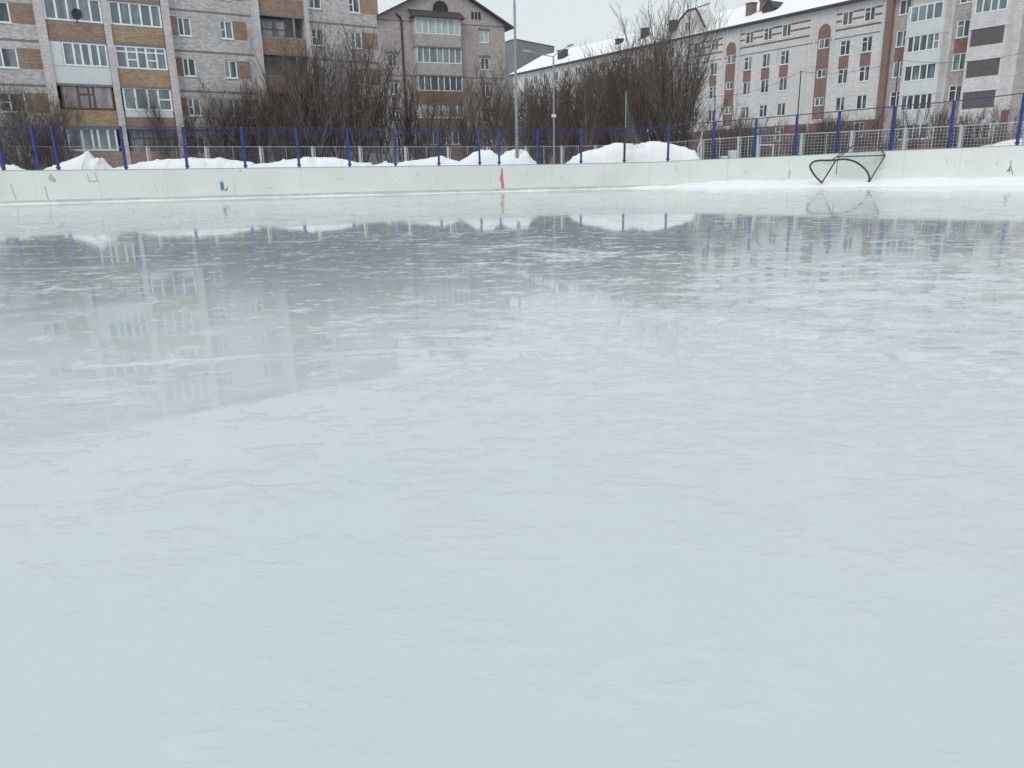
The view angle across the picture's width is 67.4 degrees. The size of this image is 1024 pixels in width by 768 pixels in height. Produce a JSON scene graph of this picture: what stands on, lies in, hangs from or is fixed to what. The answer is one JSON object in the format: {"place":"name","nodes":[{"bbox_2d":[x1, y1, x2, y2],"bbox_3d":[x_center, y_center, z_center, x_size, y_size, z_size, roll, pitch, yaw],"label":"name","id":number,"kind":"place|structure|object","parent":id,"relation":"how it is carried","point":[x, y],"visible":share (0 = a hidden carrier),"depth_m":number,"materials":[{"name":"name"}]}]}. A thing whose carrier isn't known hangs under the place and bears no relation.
{"place":"outdoors","nodes":[
{"label":"outdoors","id":0,"kind":"place"},
{"bbox_2d":[376,0,513,162],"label":"gabled house","id":1,"kind":"structure","parent":0,"point":[445,39],"depth_m":83.46,"materials":[{"name":"grey brick"}]},
{"bbox_2d":[431,0,448,11],"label":"attic window","id":2,"kind":"structure","parent":1,"relation":"in","point":[438,5],"depth_m":82.70,"materials":[{"name":"white"}]},
{"bbox_2d":[0,185,1023,767],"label":"ice","id":3,"kind":"structure","parent":0,"point":[640,479],"depth_m":3.83,"materials":[{"name":"ice"}]},
{"bbox_2d":[505,39,554,149],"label":"distant block","id":4,"kind":"structure","parent":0,"point":[524,58],"depth_m":168.04,"materials":[{"name":"grey concrete"}]},
{"bbox_2d":[377,0,759,52],"label":"sky","id":5,"kind":"structure","parent":0,"point":[557,23],"materials":[{"name":"white"}]},
{"bbox_2d":[509,0,1023,163],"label":"long apartment house","id":6,"kind":"structure","parent":0,"point":[826,43],"depth_m":81.14,"materials":[{"name":"beige brick"}]},
{"bbox_2d":[835,96,844,110],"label":"window","id":7,"kind":"structure","parent":6,"relation":"in","point":[840,101],"depth_m":82.92,"materials":[{"name":"white plastic"}]},
{"bbox_2d":[836,68,847,84],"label":"window","id":8,"kind":"structure","parent":6,"relation":"in","point":[842,77],"depth_m":82.20,"materials":[{"name":"white plastic"}]},
{"bbox_2d":[838,39,850,56],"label":"window","id":9,"kind":"structure","parent":6,"relation":"in","point":[845,44],"depth_m":81.40,"materials":[{"name":"white plastic"}]},
{"bbox_2d":[841,10,852,26],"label":"window","id":10,"kind":"structure","parent":6,"relation":"in","point":[847,16],"depth_m":80.65,"materials":[{"name":"glass"}]},
{"bbox_2d":[856,94,866,108],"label":"window","id":11,"kind":"structure","parent":6,"relation":"in","point":[861,99],"depth_m":80.75,"materials":[{"name":"white plastic"}]},
{"bbox_2d":[857,65,869,82],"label":"window","id":12,"kind":"structure","parent":6,"relation":"in","point":[863,74],"depth_m":80.02,"materials":[{"name":"white plastic"}]},
{"bbox_2d":[861,35,872,52],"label":"window","id":13,"kind":"structure","parent":6,"relation":"in","point":[866,41],"depth_m":79.24,"materials":[{"name":"glass"}]},
{"bbox_2d":[863,6,875,22],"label":"window","id":14,"kind":"structure","parent":6,"relation":"in","point":[869,11],"depth_m":78.47,"materials":[{"name":"glass"}]},
{"bbox_2d":[895,30,905,47],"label":"window","id":15,"kind":"structure","parent":6,"relation":"in","point":[900,41],"depth_m":76.13,"materials":[{"name":"white plastic"}]},
{"bbox_2d":[898,0,911,15],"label":"window","id":16,"kind":"structure","parent":6,"relation":"in","point":[904,4],"depth_m":75.30,"materials":[{"name":"white plastic"}]},
{"bbox_2d":[946,85,961,102],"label":"window","id":17,"kind":"structure","parent":6,"relation":"in","point":[954,94],"depth_m":72.49,"materials":[{"name":"glass"}]},
{"bbox_2d":[950,52,965,71],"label":"window","id":18,"kind":"structure","parent":6,"relation":"in","point":[959,58],"depth_m":71.75,"materials":[{"name":"white plastic"}]},
{"bbox_2d":[954,19,970,38],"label":"window","id":19,"kind":"structure","parent":6,"relation":"in","point":[963,26],"depth_m":70.96,"materials":[{"name":"white plastic"}]},
{"label":"snow ground","id":20,"kind":"structure","parent":0,"visible":0},
{"bbox_2d":[0,77,49,170],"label":"bare tree","id":21,"kind":"object","parent":20,"relation":"on","point":[15,138],"visible":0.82,"depth_m":49.13,"materials":[{"name":"brown plant"}]},
{"bbox_2d":[0,75,87,169],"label":"bare tree","id":22,"kind":"object","parent":20,"relation":"on","point":[52,162],"visible":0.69,"depth_m":50.01,"materials":[{"name":"brown plant"}]},
{"bbox_2d":[44,151,112,169],"bbox_3d":[-27.328,-13.150,48.628,4.379,3.076,5.277,-1,16,0],"label":"snow pile","id":23,"kind":"object","parent":20,"relation":"on","point":[78,162],"visible":0.26,"depth_m":47.89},
{"bbox_2d":[131,87,212,159],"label":"bare tree","id":24,"kind":"object","parent":20,"relation":"on","point":[162,130],"visible":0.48,"depth_m":55.75,"materials":[{"name":"brown plant"}]},
{"bbox_2d":[113,157,254,169],"bbox_3d":[-21.203,-13.485,50.269,10.352,2.587,4.369,-4,16,-10],"label":"snow pile","id":25,"kind":"object","parent":20,"relation":"on","point":[218,162],"visible":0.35,"depth_m":49.49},
{"bbox_2d":[0,0,384,170],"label":"apartment block","id":26,"kind":"structure","parent":20,"relation":"on","point":[105,61],"depth_m":54.87,"materials":[{"name":"grey brick"}]},
{"bbox_2d":[0,1,12,23],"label":"window","id":27,"kind":"structure","parent":26,"relation":"in","point":[4,9],"depth_m":49.60,"materials":[{"name":"glass"}]},
{"bbox_2d":[0,47,20,68],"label":"window","id":28,"kind":"structure","parent":26,"relation":"in","point":[8,55],"depth_m":50.21,"materials":[{"name":"white plastic"}]},
{"bbox_2d":[0,92,27,112],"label":"window","id":29,"kind":"structure","parent":26,"relation":"in","point":[6,103],"depth_m":50.69,"materials":[{"name":"glass"}]},
{"bbox_2d":[177,17,192,36],"bbox_3d":[-23.725,-25.873,55.651,1.020,1.310,0.200,-12,19,-34],"label":"window","id":30,"kind":"structure","parent":26,"relation":"in","point":[184,26],"depth_m":55.70,"materials":[{"name":"white plastic"}]},
{"bbox_2d":[182,58,196,76],"bbox_3d":[-23.670,-23.236,56.394,1.020,1.310,0.200,-12,19,-34],"label":"window","id":31,"kind":"structure","parent":26,"relation":"in","point":[189,65],"depth_m":56.43,"materials":[{"name":"white plastic"}]},
{"bbox_2d":[187,98,202,116],"bbox_3d":[-23.616,-20.585,57.141,1.020,1.300,0.200,-12,19,-34],"label":"window","id":32,"kind":"structure","parent":26,"relation":"in","point":[192,103],"depth_m":57.19,"materials":[{"name":"glass"}]},
{"bbox_2d":[219,20,234,39],"bbox_3d":[-21.295,-26.386,57.295,1.060,1.310,0.200,-12,19,-34],"label":"window","id":33,"kind":"structure","parent":26,"relation":"in","point":[226,29],"depth_m":57.34,"materials":[{"name":"white plastic"}]},
{"bbox_2d":[224,60,237,78],"bbox_3d":[-21.240,-23.749,58.038,1.060,1.310,0.200,-12,19,-34],"label":"window","id":34,"kind":"structure","parent":26,"relation":"in","point":[230,66],"depth_m":58.07,"materials":[{"name":"white plastic"}]},
{"bbox_2d":[311,28,323,46],"bbox_3d":[-15.484,-27.614,61.226,1.170,1.310,0.200,-12,19,-34],"label":"window","id":35,"kind":"structure","parent":26,"relation":"in","point":[320,40],"depth_m":61.23,"materials":[{"name":"white plastic"}]},
{"bbox_2d":[348,0,360,13],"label":"window","id":36,"kind":"structure","parent":26,"relation":"in","point":[354,7],"depth_m":62.43,"materials":[{"name":"glass"}]},
{"bbox_2d":[184,85,236,158],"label":"bare tree","id":37,"kind":"object","parent":20,"relation":"on","point":[214,152],"visible":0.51,"depth_m":57.60,"materials":[{"name":"brown plant"}]},
{"bbox_2d":[187,70,262,160],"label":"bare tree","id":38,"kind":"object","parent":20,"relation":"on","point":[219,155],"visible":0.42,"depth_m":57.25,"materials":[{"name":"brown plant"}]},
{"bbox_2d":[198,72,283,163],"bbox_3d":[-20.363,-18.976,58.423,6.464,8.863,5.992,-6,16,-17],"label":"bare tree","id":39,"kind":"object","parent":20,"relation":"on","point":[246,95],"visible":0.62,"depth_m":57.54,"materials":[{"name":"brown plant"}]},
{"bbox_2d":[210,77,290,163],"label":"bare tree","id":40,"kind":"object","parent":20,"relation":"on","point":[263,137],"visible":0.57,"depth_m":57.66,"materials":[{"name":"brown plant"}]},
{"bbox_2d":[251,48,316,160],"bbox_3d":[-16.848,-19.942,58.556,4.871,10.486,7.597,-4,16,-10],"label":"bare tree","id":41,"kind":"object","parent":20,"relation":"on","point":[290,152],"visible":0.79,"depth_m":56.78,"materials":[{"name":"brown plant"}]},
{"bbox_2d":[258,63,333,159],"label":"bare tree","id":42,"kind":"object","parent":20,"relation":"on","point":[289,122],"visible":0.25,"depth_m":58.94,"materials":[{"name":"brown plant"}]},
{"bbox_2d":[243,18,355,156],"bbox_3d":[-14.555,-20.633,57.703,8.055,12.249,8.441,11,20,37],"label":"bare tree","id":43,"kind":"object","parent":20,"relation":"on","point":[310,122],"visible":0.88,"depth_m":56.87,"materials":[{"name":"brown plant"}]},
{"bbox_2d":[254,157,371,167],"bbox_3d":[-13.346,-13.968,51.589,9.053,2.489,4.368,-4,16,-8],"label":"snow pile","id":44,"kind":"object","parent":20,"relation":"on","point":[319,162],"visible":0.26,"depth_m":50.91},
{"bbox_2d":[280,20,379,158],"bbox_3d":[-13.539,-21.689,60.531,9.182,12.673,5.887,-14,20,-39],"label":"bare tree","id":45,"kind":"object","parent":20,"relation":"on","point":[309,70],"visible":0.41,"depth_m":58.95,"materials":[{"name":"brown plant"}]},
{"bbox_2d":[274,4,389,160],"bbox_3d":[-12.730,-21.510,58.737,7.885,13.322,8.263,3,16,16],"label":"bare tree","id":46,"kind":"object","parent":20,"relation":"on","point":[337,136],"visible":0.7,"depth_m":57.84,"materials":[{"name":"brown plant"}]},
{"bbox_2d":[318,11,401,162],"bbox_3d":[-10.606,-21.716,59.974,5.999,12.915,9.357,8,18,30],"label":"bare tree","id":47,"kind":"object","parent":20,"relation":"on","point":[357,123],"visible":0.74,"depth_m":58.50,"materials":[{"name":"brown plant"}]},
{"bbox_2d":[349,35,412,163],"bbox_3d":[-10.104,-21.658,61.713,4.787,11.804,5.138,-12,19,-34],"label":"bare tree","id":48,"kind":"object","parent":20,"relation":"on","point":[386,108],"visible":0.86,"depth_m":61.53,"materials":[{"name":"brown plant"}]},
{"bbox_2d":[331,44,431,162],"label":"bare tree","id":49,"kind":"object","parent":20,"relation":"on","point":[406,128],"visible":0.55,"depth_m":65.09,"materials":[{"name":"brown plant"}]},
{"bbox_2d":[368,156,459,185],"bbox_3d":[-6.586,-14.278,52.356,7.418,2.403,3.977,-3,16,-8],"label":"snow pile","id":50,"kind":"object","parent":20,"relation":"on","point":[434,161],"visible":0.2,"depth_m":51.75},
{"bbox_2d":[384,67,461,159],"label":"bare tree","id":51,"kind":"object","parent":20,"relation":"on","point":[428,105],"visible":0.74,"depth_m":65.38,"materials":[{"name":"brown plant"}]},
{"bbox_2d":[418,75,467,157],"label":"bare tree","id":52,"kind":"object","parent":20,"relation":"on","point":[451,118],"visible":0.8,"depth_m":63.24,"materials":[{"name":"brown plant"}]},
{"bbox_2d":[445,71,492,158],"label":"bare tree","id":53,"kind":"object","parent":20,"relation":"on","point":[463,142],"visible":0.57,"depth_m":64.64,"materials":[{"name":"brown plant"}]},
{"bbox_2d":[459,150,497,165],"bbox_3d":[-2.187,-14.700,52.889,3.602,2.750,4.472,-1,16,0],"label":"snow pile","id":54,"kind":"object","parent":20,"relation":"on","point":[487,156],"visible":0.3,"depth_m":52.00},
{"bbox_2d":[442,64,523,151],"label":"bare tree","id":55,"kind":"object","parent":20,"relation":"on","point":[468,112],"visible":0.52,"depth_m":63.79,"materials":[{"name":"brown plant"}]},
{"bbox_2d":[467,51,513,154],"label":"bare tree","id":56,"kind":"object","parent":20,"relation":"on","point":[487,119],"visible":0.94,"depth_m":62.13,"materials":[{"name":"brown plant"}]},
{"bbox_2d":[490,84,521,151],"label":"bare tree","id":57,"kind":"object","parent":20,"relation":"on","point":[506,141],"visible":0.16,"depth_m":82.49,"materials":[{"name":"brown plant"}]},
{"bbox_2d":[0,145,1023,203],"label":"rink boards","id":58,"kind":"object","parent":20,"relation":"on","point":[31,186],"visible":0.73,"depth_m":48.09,"materials":[{"name":"plastic"}]},
{"bbox_2d":[0,93,1023,170],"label":"netting fence","id":59,"kind":"object","parent":58,"relation":"on","point":[395,163],"visible":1,"depth_m":47.59,"materials":[{"name":"metal"}]},
{"bbox_2d":[0,176,1023,204],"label":"snow strip","id":60,"kind":"object","parent":20,"relation":"on","point":[936,181],"visible":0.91,"depth_m":46.52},
{"bbox_2d":[809,145,885,183],"bbox_3d":[20.220,-13.278,46.388,5.038,2.253,1.587,-1,16,0],"label":"hockey goal","id":61,"kind":"object","parent":60,"relation":"on","point":[839,159],"visible":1,"depth_m":46.17,"materials":[{"name":"paint"}]},
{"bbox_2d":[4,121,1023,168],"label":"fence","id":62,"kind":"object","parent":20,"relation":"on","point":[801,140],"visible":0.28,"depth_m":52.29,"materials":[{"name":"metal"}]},
{"bbox_2d":[513,0,518,157],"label":"lamp post","id":63,"kind":"object","parent":20,"relation":"on","point":[515,87],"visible":0.91,"depth_m":50.83,"materials":[{"name":"metal"}]},
{"bbox_2d":[501,81,531,149],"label":"bare tree","id":64,"kind":"object","parent":20,"relation":"on","point":[513,125],"visible":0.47,"depth_m":70.55,"materials":[{"name":"brown plant"}]},
{"bbox_2d":[500,149,536,164],"bbox_3d":[0.452,-14.806,53.053,3.194,2.761,4.447,-1,16,0],"label":"snow pile","id":65,"kind":"object","parent":20,"relation":"on","point":[506,157],"visible":0.3,"depth_m":52.19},
{"bbox_2d":[509,81,549,156],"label":"bare tree","id":66,"kind":"object","parent":20,"relation":"on","point":[526,117],"visible":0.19,"depth_m":80.22,"materials":[{"name":"brown plant"}]},
{"bbox_2d":[511,69,555,160],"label":"bare tree","id":67,"kind":"object","parent":20,"relation":"on","point":[530,138],"visible":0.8,"depth_m":63.38,"materials":[{"name":"brown plant"}]},
{"bbox_2d":[519,72,552,160],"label":"bare tree","id":68,"kind":"object","parent":20,"relation":"on","point":[535,111],"visible":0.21,"depth_m":72.79,"materials":[{"name":"brown plant"}]},
{"bbox_2d":[517,72,567,163],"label":"bare tree","id":69,"kind":"object","parent":20,"relation":"on","point":[544,142],"visible":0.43,"depth_m":66.45,"materials":[{"name":"brown plant"}]},
{"bbox_2d":[523,44,573,163],"bbox_3d":[2.714,-19.705,56.801,3.698,10.068,0.200,-1,16,0],"label":"lamp post","id":70,"kind":"object","parent":20,"relation":"on","point":[553,115],"visible":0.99,"depth_m":56.42,"materials":[{"name":"metal"}]},
{"bbox_2d":[531,64,575,163],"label":"bare tree","id":71,"kind":"object","parent":20,"relation":"on","point":[557,126],"visible":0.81,"depth_m":64.24,"materials":[{"name":"brown plant"}]},
{"bbox_2d":[540,70,581,163],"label":"bare tree","id":72,"kind":"object","parent":20,"relation":"on","point":[560,93],"visible":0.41,"depth_m":72.25,"materials":[{"name":"brown plant"}]},
{"bbox_2d":[542,65,585,160],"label":"bare tree","id":73,"kind":"object","parent":20,"relation":"on","point":[560,87],"visible":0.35,"depth_m":76.85,"materials":[{"name":"brown plant"}]},
{"bbox_2d":[555,55,603,159],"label":"bare tree","id":74,"kind":"object","parent":20,"relation":"on","point":[577,123],"visible":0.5,"depth_m":66.12,"materials":[{"name":"brown plant"}]},
{"bbox_2d":[565,56,613,148],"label":"bare tree","id":75,"kind":"object","parent":20,"relation":"on","point":[589,91],"visible":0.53,"depth_m":64.36,"materials":[{"name":"brown plant"}]},
{"bbox_2d":[569,71,617,149],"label":"bare tree","id":76,"kind":"object","parent":20,"relation":"on","point":[592,137],"visible":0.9,"depth_m":62.36,"materials":[{"name":"brown plant"}]},
{"bbox_2d":[568,47,618,149],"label":"bare tree","id":77,"kind":"object","parent":20,"relation":"on","point":[592,90],"visible":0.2,"depth_m":69.83,"materials":[{"name":"brown plant"}]},
{"bbox_2d":[595,36,635,147],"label":"bare tree","id":78,"kind":"object","parent":20,"relation":"on","point":[601,81],"visible":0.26,"depth_m":72.74,"materials":[{"name":"brown plant"}]},
{"bbox_2d":[594,53,638,144],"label":"bare tree","id":79,"kind":"object","parent":20,"relation":"on","point":[614,116],"visible":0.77,"depth_m":63.97,"materials":[{"name":"brown plant"}]},
{"bbox_2d":[584,24,652,142],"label":"bare tree","id":80,"kind":"object","parent":20,"relation":"on","point":[621,64],"visible":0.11,"depth_m":73.42,"materials":[{"name":"brown plant"}]},
{"bbox_2d":[595,35,655,143],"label":"bare tree","id":81,"kind":"object","parent":20,"relation":"on","point":[615,90],"visible":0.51,"depth_m":64.09,"materials":[{"name":"brown plant"}]},
{"bbox_2d":[625,91,626,158],"bbox_3d":[7.589,-16.314,51.468,0.092,6.241,0.092,-8,17,-22],"label":"net pole","id":82,"kind":"object","parent":20,"relation":"on","point":[625,110],"visible":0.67,"depth_m":50.88,"materials":[{"name":"metal"}]},
{"bbox_2d":[629,52,1023,99],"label":"overhead cable","id":83,"kind":"object","parent":82,"relation":"attached to","point":[842,72],"visible":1,"depth_m":46.50,"materials":[{"name":"paint"}]},
{"bbox_2d":[603,40,659,142],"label":"bare tree","id":84,"kind":"object","parent":20,"relation":"on","point":[628,80],"visible":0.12,"depth_m":71.33,"materials":[{"name":"brown plant"}]},
{"bbox_2d":[565,141,699,163],"bbox_3d":[8.354,-15.336,53.700,10.143,3.116,5.398,-1,16,0],"label":"snow pile","id":85,"kind":"object","parent":20,"relation":"on","point":[611,153],"visible":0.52,"depth_m":52.82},
{"bbox_2d":[614,58,657,144],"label":"bare tree","id":86,"kind":"object","parent":20,"relation":"on","point":[631,117],"visible":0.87,"depth_m":62.33,"materials":[{"name":"brown plant"}]},
{"bbox_2d":[606,1,669,143],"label":"bare tree","id":87,"kind":"object","parent":20,"relation":"on","point":[624,31],"visible":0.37,"depth_m":67.73,"materials":[{"name":"brown plant"}]},
{"bbox_2d":[617,14,678,141],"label":"bare tree","id":88,"kind":"object","parent":20,"relation":"on","point":[644,78],"visible":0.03,"depth_m":70.29,"materials":[{"name":"brown plant"}]},
{"bbox_2d":[611,7,714,142],"bbox_3d":[12.756,-23.965,63.764,7.247,14.236,7.007,8,18,30],"label":"bare tree","id":89,"kind":"object","parent":20,"relation":"on","point":[664,77],"visible":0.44,"depth_m":63.32,"materials":[{"name":"brown plant"}]},
{"bbox_2d":[640,35,707,141],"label":"bare tree","id":90,"kind":"object","parent":20,"relation":"on","point":[670,89],"visible":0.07,"depth_m":69.15,"materials":[{"name":"brown plant"}]},
{"bbox_2d":[631,0,732,146],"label":"bare tree","id":91,"kind":"object","parent":20,"relation":"on","point":[661,118],"visible":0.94,"depth_m":59.80,"materials":[{"name":"brown plant"}]},
{"bbox_2d":[650,26,719,146],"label":"bare tree","id":92,"kind":"object","parent":20,"relation":"on","point":[677,49],"visible":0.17,"depth_m":68.91,"materials":[{"name":"brown plant"}]},
{"bbox_2d":[664,84,734,158],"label":"bare tree","id":93,"kind":"object","parent":20,"relation":"on","point":[688,139],"visible":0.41,"depth_m":62.16,"materials":[{"name":"brown plant"}]},
{"bbox_2d":[683,100,718,155],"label":"bush","id":94,"kind":"object","parent":20,"relation":"on","point":[696,137],"visible":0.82,"depth_m":55.97,"materials":[{"name":"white plant"}]},
{"bbox_2d":[695,118,738,159],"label":"bare bush","id":95,"kind":"object","parent":20,"relation":"on","point":[710,143],"visible":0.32,"depth_m":58.85,"materials":[{"name":"brown plant"}]},
{"bbox_2d":[695,96,746,154],"bbox_3d":[17.436,-20.707,64.642,5.256,7.254,3.370,3,16,14],"label":"bare bush","id":96,"kind":"object","parent":20,"relation":"on","point":[733,124],"visible":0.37,"depth_m":63.89,"materials":[{"name":"brown plant"}]},
{"bbox_2d":[708,114,758,158],"bbox_3d":[16.444,-17.438,57.160,3.689,5.058,3.420,0,16,3],"label":"bare bush","id":97,"kind":"object","parent":20,"relation":"on","point":[743,129],"visible":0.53,"depth_m":56.87,"materials":[{"name":"brown plant"}]},
{"bbox_2d":[731,112,784,156],"bbox_3d":[18.462,-17.904,58.158,3.559,5.338,3.868,-7,17,-19],"label":"bare bush","id":98,"kind":"object","parent":20,"relation":"on","point":[752,147],"visible":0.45,"depth_m":57.51,"materials":[{"name":"brown plant"}]},
{"bbox_2d":[758,116,792,155],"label":"bare bush","id":99,"kind":"object","parent":20,"relation":"on","point":[777,149],"visible":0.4,"depth_m":60.69,"materials":[{"name":"brown plant"}]},
{"bbox_2d":[781,127,816,155],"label":"bare bush","id":100,"kind":"object","parent":20,"relation":"on","point":[791,152],"visible":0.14,"depth_m":61.83,"materials":[{"name":"brown plant"}]},
{"bbox_2d":[789,109,836,154],"bbox_3d":[23.627,-18.602,59.970,4.010,5.498,3.717,-2,16,-1],"label":"bare bush","id":101,"kind":"object","parent":20,"relation":"on","point":[808,144],"visible":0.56,"depth_m":59.59,"materials":[{"name":"brown plant"}]},
{"bbox_2d":[814,113,862,153],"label":"bare bush","id":102,"kind":"object","parent":20,"relation":"on","point":[841,133],"visible":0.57,"depth_m":59.08,"materials":[{"name":"brown plant"}]},
{"bbox_2d":[841,110,887,152],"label":"bare bush","id":103,"kind":"object","parent":20,"relation":"on","point":[859,141],"visible":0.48,"depth_m":60.41,"materials":[{"name":"brown plant"}]},
{"bbox_2d":[859,110,909,151],"bbox_3d":[28.311,-18.060,58.103,3.849,5.278,3.568,-3,16,-7],"label":"bare bush","id":104,"kind":"object","parent":20,"relation":"on","point":[885,146],"visible":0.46,"depth_m":57.80,"materials":[{"name":"brown plant"}]},
{"bbox_2d":[898,92,963,149],"bbox_3d":[31.627,-18.933,58.510,4.778,6.595,3.064,14,22,43],"label":"bare bush","id":105,"kind":"object","parent":20,"relation":"on","point":[912,146],"visible":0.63,"depth_m":58.94,"materials":[{"name":"brown plant"}]},
{"bbox_2d":[918,101,976,148],"bbox_3d":[32.562,-18.284,57.792,4.170,5.718,3.866,7,18,26],"label":"bare bush","id":106,"kind":"object","parent":20,"relation":"on","point":[941,144],"visible":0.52,"depth_m":57.51,"materials":[{"name":"brown plant"}]},
{"bbox_2d":[943,105,991,146],"bbox_3d":[33.932,-18.099,57.434,3.717,5.498,4.010,4,17,18],"label":"bare bush","id":107,"kind":"object","parent":20,"relation":"on","point":[977,126],"visible":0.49,"depth_m":56.68,"materials":[{"name":"brown plant"}]},
{"bbox_2d":[975,103,1023,146],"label":"bare bush","id":108,"kind":"object","parent":20,"relation":"on","point":[997,138],"visible":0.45,"depth_m":55.33,"materials":[{"name":"brown plant"}]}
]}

